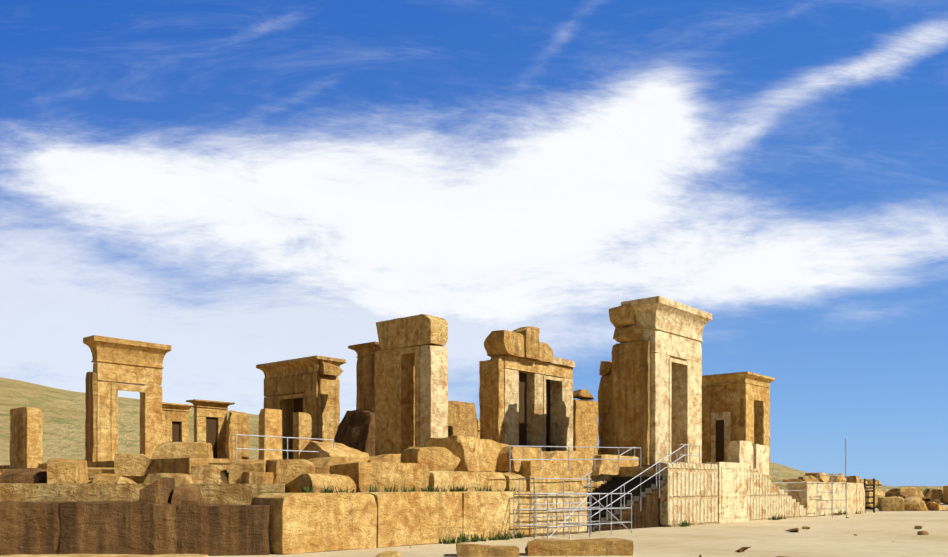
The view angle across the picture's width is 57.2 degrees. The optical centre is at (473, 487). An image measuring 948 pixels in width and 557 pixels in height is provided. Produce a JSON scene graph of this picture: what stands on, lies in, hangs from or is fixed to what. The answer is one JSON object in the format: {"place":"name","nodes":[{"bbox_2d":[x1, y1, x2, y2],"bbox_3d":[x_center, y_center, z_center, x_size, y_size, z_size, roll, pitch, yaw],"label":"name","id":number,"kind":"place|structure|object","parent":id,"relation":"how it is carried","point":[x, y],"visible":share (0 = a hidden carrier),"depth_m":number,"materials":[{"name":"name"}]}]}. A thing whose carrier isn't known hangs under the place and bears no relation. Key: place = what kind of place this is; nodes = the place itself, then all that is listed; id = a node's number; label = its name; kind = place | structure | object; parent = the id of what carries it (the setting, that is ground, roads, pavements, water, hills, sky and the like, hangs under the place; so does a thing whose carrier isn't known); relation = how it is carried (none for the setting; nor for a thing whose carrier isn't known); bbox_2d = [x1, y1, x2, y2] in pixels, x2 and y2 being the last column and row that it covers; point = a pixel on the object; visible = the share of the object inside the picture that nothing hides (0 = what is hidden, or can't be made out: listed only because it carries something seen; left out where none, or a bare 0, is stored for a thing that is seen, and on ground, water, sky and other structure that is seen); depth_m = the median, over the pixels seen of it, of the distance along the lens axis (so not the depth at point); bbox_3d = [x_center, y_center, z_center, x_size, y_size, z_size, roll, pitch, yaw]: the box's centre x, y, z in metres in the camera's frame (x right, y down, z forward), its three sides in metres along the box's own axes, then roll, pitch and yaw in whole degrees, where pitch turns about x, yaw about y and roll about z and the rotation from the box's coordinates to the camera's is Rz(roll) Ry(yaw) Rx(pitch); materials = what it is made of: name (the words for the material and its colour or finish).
{"place":"outdoors","nodes":[
{"label":"outdoors","id":0,"kind":"place"},
{"bbox_2d":[0,377,942,492],"bbox_3d":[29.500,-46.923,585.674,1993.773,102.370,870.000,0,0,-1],"label":"hill terrain","id":1,"kind":"structure","parent":0,"point":[64,417],"depth_m":320.53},
{"bbox_2d":[0,0,947,486],"label":"sky","id":2,"kind":"structure","parent":0,"point":[235,186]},
{"bbox_2d":[208,503,947,556],"bbox_3d":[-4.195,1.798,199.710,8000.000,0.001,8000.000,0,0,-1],"label":"ground","id":3,"kind":"structure","parent":0,"point":[877,532],"depth_m":29.80,"materials":[{"name":"beige sand"}]},
{"bbox_2d":[0,435,947,556],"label":"stone blocks","id":4,"kind":"structure","parent":3,"relation":"on","point":[182,499],"depth_m":26.80,"materials":[{"name":"beige stone"}]},
{"bbox_2d":[9,296,774,478],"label":"stone ruins","id":5,"kind":"object","parent":4,"relation":"on","point":[660,396],"visible":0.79,"depth_m":45.55,"materials":[{"name":"brown stone"}]},
{"bbox_2d":[583,465,874,532],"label":"stair treads","id":6,"kind":"object","parent":4,"relation":"on","point":[648,485],"visible":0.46,"depth_m":38.18,"materials":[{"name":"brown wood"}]},
{"bbox_2d":[236,434,846,538],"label":"scaffold railings","id":7,"kind":"object","parent":3,"relation":"on","point":[589,521],"visible":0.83,"depth_m":32.71,"materials":[{"name":"metal"}]},
{"bbox_2d":[297,485,860,543],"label":"weeds","id":8,"kind":"object","parent":3,"relation":"on","point":[476,537],"visible":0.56,"depth_m":28.82,"materials":[{"name":"plant"}]}
]}

